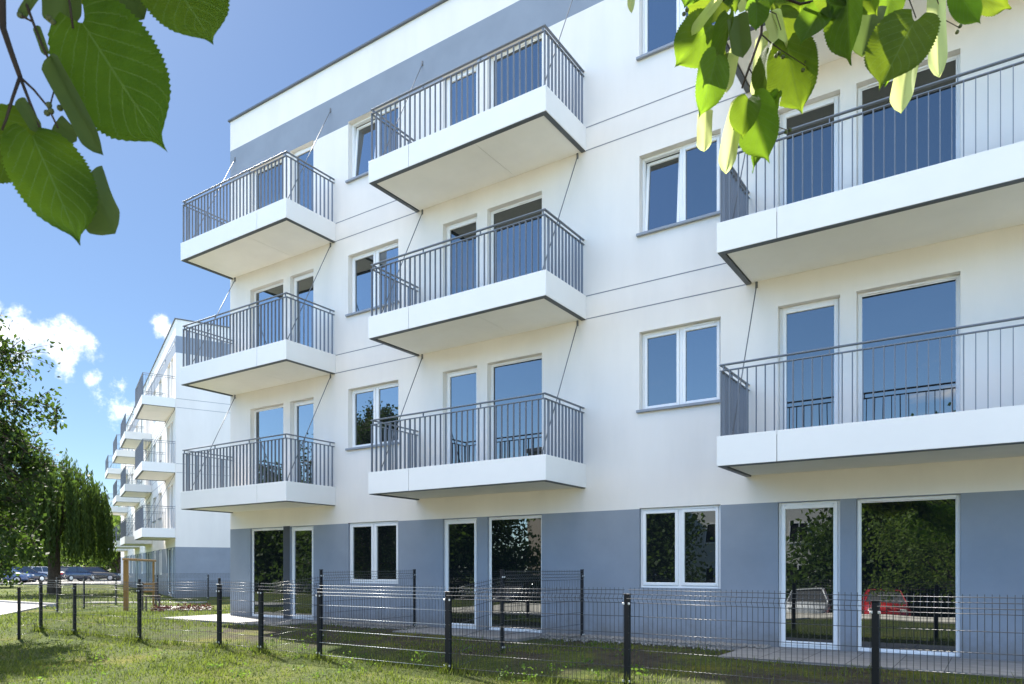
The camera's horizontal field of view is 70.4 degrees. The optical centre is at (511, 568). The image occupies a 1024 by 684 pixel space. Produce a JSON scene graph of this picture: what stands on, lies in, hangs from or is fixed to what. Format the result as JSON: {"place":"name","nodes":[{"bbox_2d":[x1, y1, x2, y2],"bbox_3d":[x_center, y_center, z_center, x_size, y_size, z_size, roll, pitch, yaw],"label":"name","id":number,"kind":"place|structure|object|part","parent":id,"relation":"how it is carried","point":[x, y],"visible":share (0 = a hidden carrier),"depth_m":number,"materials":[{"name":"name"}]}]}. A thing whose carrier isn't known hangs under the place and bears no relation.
{"place":"outdoors","nodes":[
{"label":"outdoors","id":0,"kind":"place"},
{"bbox_2d":[0,602,47,614],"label":"path","id":1,"kind":"structure","parent":0,"point":[8,608],"depth_m":22.42,"materials":[{"name":"concrete"}]},
{"bbox_2d":[85,602,204,603],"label":"path","id":2,"kind":"structure","parent":0,"point":[151,602],"depth_m":26.20,"materials":[{"name":"concrete"}]},
{"bbox_2d":[158,606,211,610],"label":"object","id":3,"kind":"structure","parent":0,"point":[188,610],"depth_m":20.37,"materials":[{"name":"concrete"}]},
{"bbox_2d":[0,0,439,569],"label":"sky","id":4,"kind":"structure","parent":0,"point":[112,302],"materials":[{"name":"blue"}]},
{"bbox_2d":[162,614,316,625],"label":"terrace","id":5,"kind":"structure","parent":0,"point":[226,618],"depth_m":15.99,"materials":[{"name":"grey concrete"}]},
{"bbox_2d":[392,627,540,641],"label":"terrace","id":6,"kind":"structure","parent":0,"point":[507,636],"depth_m":12.52,"materials":[{"name":"grey concrete"}]},
{"bbox_2d":[0,571,1023,683],"bbox_3d":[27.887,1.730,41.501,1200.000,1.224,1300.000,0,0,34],"label":"ground","id":7,"kind":"structure","parent":0,"point":[650,661],"depth_m":9.93,"materials":[{"name":"green plant"}]},
{"bbox_2d":[0,538,42,587],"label":"broadleaf tree","id":8,"kind":"object","parent":7,"relation":"on","point":[14,572],"visible":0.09,"depth_m":48.00,"materials":[{"name":"green plant"}]},
{"bbox_2d":[0,496,44,566],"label":"broadleaf tree","id":9,"kind":"object","parent":7,"relation":"on","point":[28,565],"visible":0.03,"depth_m":80.44,"materials":[{"name":"green plant"}]},
{"bbox_2d":[16,583,36,638],"bbox_3d":[-9.674,0.943,14.488,0.092,1.310,0.797,0,0,-9],"label":"fence","id":10,"kind":"object","parent":7,"relation":"on","point":[19,625],"visible":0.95,"depth_m":14.15,"materials":[{"name":"grey metal"}]},
{"bbox_2d":[0,600,55,606],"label":"kerb","id":11,"kind":"structure","parent":7,"relation":"on","point":[23,602],"depth_m":24.81,"materials":[{"name":"concrete"}]},
{"bbox_2d":[13,527,74,566],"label":"broadleaf tree","id":12,"kind":"object","parent":7,"relation":"on","point":[42,560],"visible":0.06,"depth_m":89.53,"materials":[{"name":"green plant"}]},
{"bbox_2d":[0,312,92,594],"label":"birch tree","id":13,"kind":"object","parent":7,"relation":"on","point":[18,449],"visible":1,"depth_m":14.14,"materials":[{"name":"green plant"}]},
{"bbox_2d":[23,535,93,566],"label":"broadleaf tree","id":14,"kind":"object","parent":7,"relation":"on","point":[67,556],"depth_m":94.48,"materials":[{"name":"green plant"}]},
{"bbox_2d":[0,448,117,594],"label":"willow tree","id":15,"kind":"object","parent":7,"relation":"on","point":[91,508],"visible":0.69,"depth_m":34.16,"materials":[{"name":"green plant"}]},
{"bbox_2d":[0,579,118,582],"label":"car park","id":16,"kind":"structure","parent":7,"relation":"on","point":[76,581],"depth_m":70.02,"materials":[{"name":"grey asphalt"}]},
{"bbox_2d":[1,568,33,582],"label":"parked car","id":17,"kind":"object","parent":16,"relation":"on","point":[25,578],"visible":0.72,"depth_m":62.71,"materials":[{"name":"blue paint"}]},
{"bbox_2d":[12,566,47,581],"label":"parked car","id":18,"kind":"object","parent":16,"relation":"on","point":[40,577],"visible":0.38,"depth_m":66.38,"materials":[{"name":"blue paint"}]},
{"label":"windows","id":19,"kind":"part","parent":18,"relation":"part of","materials":[{"name":"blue glass"}]},
{"bbox_2d":[21,567,61,581],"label":"parked car","id":20,"kind":"object","parent":16,"relation":"on","point":[42,569],"visible":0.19,"depth_m":69.35,"materials":[{"name":"grey paint"}]},
{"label":"windows","id":21,"kind":"part","parent":20,"relation":"part of","materials":[{"name":"blue glass"}]},
{"bbox_2d":[61,567,94,580],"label":"parked car","id":22,"kind":"object","parent":16,"relation":"on","point":[77,572],"visible":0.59,"depth_m":71.22,"materials":[{"name":"blue paint"}]},
{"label":"windows","id":23,"kind":"part","parent":22,"relation":"part of","materials":[{"name":"blue glass"}]},
{"bbox_2d":[78,567,120,580],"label":"parked car","id":24,"kind":"object","parent":16,"relation":"on","point":[99,571],"visible":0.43,"depth_m":73.44,"materials":[{"name":"black paint"}]},
{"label":"windows","id":25,"kind":"part","parent":24,"relation":"part of","materials":[{"name":"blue glass"}]},
{"bbox_2d":[0,583,122,584],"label":"kerb","id":26,"kind":"structure","parent":7,"relation":"on","point":[63,583],"depth_m":55.69,"materials":[{"name":"concrete"}]},
{"bbox_2d":[43,497,115,571],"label":"broadleaf tree","id":27,"kind":"object","parent":7,"relation":"on","point":[70,565],"visible":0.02,"depth_m":83.28,"materials":[{"name":"green plant"}]},
{"bbox_2d":[69,506,120,579],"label":"broadleaf tree","id":28,"kind":"object","parent":7,"relation":"on","point":[116,564],"visible":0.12,"depth_m":77.19,"materials":[{"name":"green plant"}]},
{"bbox_2d":[122,558,155,610],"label":"garden arch","id":29,"kind":"structure","parent":7,"relation":"on","point":[126,570],"depth_m":21.23,"materials":[{"name":"brown wood"}]},
{"bbox_2d":[55,573,229,611],"bbox_3d":[-10.952,0.822,27.488,3.346,1.341,14.013,0,0,29],"label":"fence","id":30,"kind":"object","parent":7,"relation":"on","point":[148,579],"visible":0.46,"depth_m":24.01,"materials":[{"name":"grey metal"}]},
{"bbox_2d":[142,582,159,611],"bbox_3d":[-10.088,0.782,20.292,0.420,0.820,0.400,0,0,-41],"label":"garden chair","id":31,"kind":"object","parent":7,"relation":"on","point":[158,596],"visible":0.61,"depth_m":20.31,"materials":[{"name":"brown wood"}]},
{"bbox_2d":[150,604,166,611],"bbox_3d":[-9.673,1.086,19.796,0.357,0.281,0.481,0,0,34],"label":"red plant","id":32,"kind":"object","parent":7,"relation":"on","point":[157,607],"visible":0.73,"depth_m":19.79,"materials":[{"name":"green plant"}]},
{"bbox_2d":[105,318,229,597],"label":"apartment building","id":33,"kind":"structure","parent":7,"relation":"on","point":[171,418],"depth_m":32.03,"materials":[{"name":"white paint"}]},
{"bbox_2d":[141,553,142,573],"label":"window","id":34,"kind":"structure","parent":33,"relation":"in","point":[141,553],"depth_m":44.26,"materials":[{"name":"glass"}]},
{"bbox_2d":[147,552,148,576],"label":"terrace window","id":35,"kind":"structure","parent":33,"relation":"in","point":[148,552],"depth_m":41.23,"materials":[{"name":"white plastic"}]},
{"bbox_2d":[154,551,155,574],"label":"window","id":36,"kind":"structure","parent":33,"relation":"in","point":[154,551],"depth_m":38.06,"materials":[{"name":"glass"}]},
{"bbox_2d":[159,550,161,574],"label":"window","id":37,"kind":"structure","parent":33,"relation":"in","point":[160,552],"depth_m":36.30,"materials":[{"name":"white plastic"}]},
{"bbox_2d":[168,548,169,592],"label":"terrace window","id":38,"kind":"structure","parent":33,"relation":"in","point":[169,548],"depth_m":33.31,"materials":[{"name":"glass"}]},
{"bbox_2d":[172,548,172,593],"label":"glass door","id":39,"kind":"structure","parent":33,"relation":"in","point":[172,548],"depth_m":32.38,"materials":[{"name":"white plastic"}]},
{"bbox_2d":[161,604,173,609],"bbox_3d":[-9.521,1.095,20.128,0.483,0.242,0.432,0,0,-1],"label":"red plant","id":40,"kind":"object","parent":7,"relation":"on","point":[167,607],"visible":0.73,"depth_m":20.07,"materials":[{"name":"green plant"}]},
{"bbox_2d":[172,603,185,610],"bbox_3d":[-9.100,1.085,19.891,0.508,0.314,0.402,0,0,-31],"label":"red plant","id":41,"kind":"object","parent":7,"relation":"on","point":[182,607],"visible":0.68,"depth_m":19.89,"materials":[{"name":"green plant"}]},
{"bbox_2d":[188,604,204,610],"bbox_3d":[-8.700,1.082,19.996,0.464,0.276,0.523,0,0,34],"label":"red plant","id":42,"kind":"object","parent":7,"relation":"on","point":[198,607],"visible":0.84,"depth_m":19.96,"materials":[{"name":"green plant"}]},
{"bbox_2d":[200,603,214,609],"bbox_3d":[-8.544,1.085,20.375,0.452,0.254,0.458,0,0,0],"label":"red plant","id":43,"kind":"object","parent":7,"relation":"on","point":[209,606],"visible":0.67,"depth_m":20.41,"materials":[{"name":"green plant"}]},
{"bbox_2d":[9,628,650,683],"bbox_3d":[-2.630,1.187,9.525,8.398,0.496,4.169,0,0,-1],"label":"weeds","id":44,"kind":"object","parent":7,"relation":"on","point":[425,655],"visible":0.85,"depth_m":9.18,"materials":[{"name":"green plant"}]},
{"bbox_2d":[273,569,416,646],"bbox_3d":[-2.732,0.709,12.428,0.090,1.406,3.284,0,0,34],"label":"divider fence","id":45,"kind":"object","parent":7,"relation":"on","point":[402,586],"visible":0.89,"depth_m":12.41,"materials":[{"name":"grey metal"}]},
{"bbox_2d":[323,622,425,628],"bbox_3d":[-2.842,1.279,14.552,2.842,0.342,0.347,0,0,34],"label":"gravel strip","id":46,"kind":"object","parent":7,"relation":"on","point":[376,626],"visible":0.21,"depth_m":14.26,"materials":[{"name":"grey gravel"}]},
{"bbox_2d":[0,0,1011,244],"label":"linden tree","id":47,"kind":"object","parent":7,"relation":"on","point":[104,69],"visible":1,"depth_m":0.68,"materials":[{"name":"green plant"}]},
{"bbox_2d":[459,569,584,664],"bbox_3d":[0.256,0.700,10.420,0.090,1.387,3.284,0,0,34],"label":"divider fence","id":48,"kind":"object","parent":7,"relation":"on","point":[501,578],"visible":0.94,"depth_m":10.52,"materials":[{"name":"grey metal"}]},
{"bbox_2d":[38,578,1023,683],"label":"fence","id":49,"kind":"object","parent":7,"relation":"on","point":[875,627],"visible":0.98,"depth_m":8.22,"materials":[{"name":"grey metal"}]},
{"bbox_2d":[312,620,770,650],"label":"gravel","id":50,"kind":"structure","parent":7,"relation":"on","point":[679,641],"depth_m":11.29,"materials":[{"name":"grey gravel"}]},
{"bbox_2d":[181,0,1023,661],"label":"apartment building","id":51,"kind":"structure","parent":7,"relation":"on","point":[525,290],"depth_m":11.54,"materials":[{"name":"white paint"}]},
{"bbox_2d":[252,527,282,617],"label":"terrace window","id":52,"kind":"structure","parent":51,"relation":"in","point":[267,543],"depth_m":16.71,"materials":[{"name":"glass"}]},
{"bbox_2d":[254,405,282,483],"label":"terrace window","id":53,"kind":"structure","parent":51,"relation":"in","point":[267,421],"depth_m":16.79,"materials":[{"name":"blue glass"}]},
{"bbox_2d":[254,282,282,346],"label":"terrace window","id":54,"kind":"structure","parent":51,"relation":"in","point":[276,289],"depth_m":16.78,"materials":[{"name":"blue glass"}]},
{"bbox_2d":[255,160,281,210],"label":"terrace window","id":55,"kind":"structure","parent":51,"relation":"in","point":[280,160],"depth_m":16.77,"materials":[{"name":"blue glass"}]},
{"bbox_2d":[292,526,312,619],"bbox_3d":[-4.586,0.085,16.027,0.766,2.046,0.100,0,0,34],"label":"glass door","id":56,"kind":"structure","parent":51,"relation":"in","point":[302,537],"depth_m":16.04,"materials":[{"name":"glass"}]},
{"bbox_2d":[294,399,312,483],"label":"glass door","id":57,"kind":"structure","parent":51,"relation":"in","point":[303,410],"depth_m":16.13,"materials":[{"name":"glass"}]},
{"bbox_2d":[294,272,312,346],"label":"glass door","id":58,"kind":"structure","parent":51,"relation":"in","point":[302,284],"depth_m":16.13,"materials":[{"name":"glass"}]},
{"bbox_2d":[294,145,312,209],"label":"glass door","id":59,"kind":"structure","parent":51,"relation":"in","point":[302,154],"depth_m":16.11,"materials":[{"name":"glass"}]},
{"bbox_2d":[345,103,397,182],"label":"window","id":60,"kind":"structure","parent":51,"relation":"in","point":[361,138],"depth_m":15.10,"materials":[{"name":"glass"}]},
{"bbox_2d":[345,382,398,450],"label":"window","id":61,"kind":"structure","parent":51,"relation":"in","point":[380,401],"depth_m":14.93,"materials":[{"name":"glass"}]},
{"bbox_2d":[345,242,398,316],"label":"window","id":62,"kind":"structure","parent":51,"relation":"in","point":[361,268],"depth_m":14.98,"materials":[{"name":"blue glass"}]},
{"bbox_2d":[350,521,397,583],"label":"window","id":63,"kind":"structure","parent":51,"relation":"in","point":[373,545],"depth_m":14.80,"materials":[{"name":"white plastic"}]},
{"bbox_2d":[444,518,476,628],"bbox_3d":[-0.933,0.085,13.573,0.806,2.046,0.100,0,0,34],"label":"glass door","id":64,"kind":"structure","parent":51,"relation":"in","point":[460,535],"depth_m":13.57,"materials":[{"name":"glass"}]},
{"bbox_2d":[446,367,476,463],"bbox_3d":[-0.900,-2.705,13.623,0.806,2.046,0.100,0,0,34],"label":"glass door","id":65,"kind":"structure","parent":51,"relation":"in","point":[461,386],"depth_m":13.63,"materials":[{"name":"glass"}]},
{"bbox_2d":[446,217,476,295],"bbox_3d":[-0.900,-5.495,13.623,0.806,2.046,0.100,0,0,34],"label":"glass door","id":66,"kind":"structure","parent":51,"relation":"in","point":[469,225],"depth_m":13.63,"materials":[{"name":"blue glass"}]},
{"bbox_2d":[447,66,476,126],"bbox_3d":[-0.900,-8.285,13.623,0.806,2.046,0.100,0,0,34],"label":"glass door","id":67,"kind":"structure","parent":51,"relation":"in","point":[475,68],"depth_m":13.61,"materials":[{"name":"glass"}]},
{"bbox_2d":[489,515,541,632],"bbox_3d":[0.075,0.085,12.895,1.156,2.046,0.100,0,0,34],"label":"terrace window","id":68,"kind":"structure","parent":51,"relation":"in","point":[515,542],"depth_m":12.88,"materials":[{"name":"white plastic"}]},
{"bbox_2d":[491,355,541,459],"bbox_3d":[0.108,-2.705,12.945,1.156,2.046,0.100,0,0,34],"label":"terrace window","id":69,"kind":"structure","parent":51,"relation":"in","point":[520,377],"depth_m":12.95,"materials":[{"name":"glass"}]},
{"bbox_2d":[491,195,541,283],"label":"terrace window","id":70,"kind":"structure","parent":51,"relation":"in","point":[533,204],"depth_m":12.95,"materials":[{"name":"blue glass"}]},
{"bbox_2d":[491,35,541,107],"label":"terrace window","id":71,"kind":"structure","parent":51,"relation":"in","point":[540,37],"depth_m":12.95,"materials":[{"name":"blue glass"}]},
{"bbox_2d":[636,0,715,60],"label":"window","id":72,"kind":"structure","parent":51,"relation":"in","point":[661,19],"depth_m":11.42,"materials":[{"name":"blue glass"}]},
{"bbox_2d":[636,319,720,412],"bbox_3d":[2.593,-3.108,11.191,1.370,1.280,0.240,0,0,34],"label":"window","id":73,"kind":"structure","parent":51,"relation":"in","point":[681,368],"depth_m":11.22,"materials":[{"name":"blue glass"}]},
{"bbox_2d":[636,133,720,236],"bbox_3d":[2.613,-5.898,11.221,1.370,1.280,0.312,0,0,34],"label":"window","id":74,"kind":"structure","parent":51,"relation":"in","point":[682,188],"depth_m":11.23,"materials":[{"name":"blue glass"}]},
{"bbox_2d":[641,505,720,588],"bbox_3d":[2.598,-0.330,11.200,1.296,1.256,0.100,0,0,34],"label":"window","id":75,"kind":"structure","parent":51,"relation":"in","point":[681,546],"depth_m":11.15,"materials":[{"name":"white plastic"}]},
{"bbox_2d":[779,500,839,649],"bbox_3d":[4.159,0.085,10.151,0.816,2.046,0.100,0,0,34],"label":"glass door","id":76,"kind":"structure","parent":51,"relation":"in","point":[809,532],"depth_m":10.14,"materials":[{"name":"white plastic"}]},
{"bbox_2d":[780,297,839,429],"bbox_3d":[4.192,-2.705,10.201,0.816,2.046,0.100,0,0,34],"label":"glass door","id":77,"kind":"structure","parent":51,"relation":"in","point":[815,325],"depth_m":10.19,"materials":[{"name":"glass"}]},
{"bbox_2d":[780,94,839,205],"bbox_3d":[4.192,-5.495,10.201,0.816,2.046,0.100,0,0,34],"label":"glass door","id":78,"kind":"structure","parent":51,"relation":"in","point":[829,106],"depth_m":10.19,"materials":[{"name":"blue glass"}]},
{"bbox_2d":[857,494,959,656],"bbox_3d":[5.159,0.085,9.479,1.186,2.046,0.100,0,0,34],"label":"terrace window","id":79,"kind":"structure","parent":51,"relation":"in","point":[909,545],"depth_m":9.45,"materials":[{"name":"white plastic"}]},
{"bbox_2d":[858,274,959,421],"bbox_3d":[5.192,-2.705,9.529,1.186,2.046,0.100,0,0,34],"label":"terrace window","id":80,"kind":"structure","parent":51,"relation":"in","point":[929,305],"depth_m":9.50,"materials":[{"name":"glass"}]},
{"bbox_2d":[858,54,959,184],"bbox_3d":[5.192,-5.495,9.529,1.186,2.046,0.100,0,0,34],"label":"terrace window","id":81,"kind":"structure","parent":51,"relation":"in","point":[868,93],"depth_m":9.49,"materials":[{"name":"blue glass"}]},
{"bbox_2d":[541,635,744,649],"bbox_3d":[1.971,1.279,11.318,3.346,0.342,0.347,0,0,34],"label":"gravel strip","id":82,"kind":"object","parent":7,"relation":"on","point":[723,647],"visible":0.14,"depth_m":10.87,"materials":[{"name":"grey gravel"}]},
{"bbox_2d":[719,647,1023,678],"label":"terrace","id":83,"kind":"structure","parent":0,"point":[849,657],"depth_m":8.82,"materials":[{"name":"grey concrete"}]}
]}

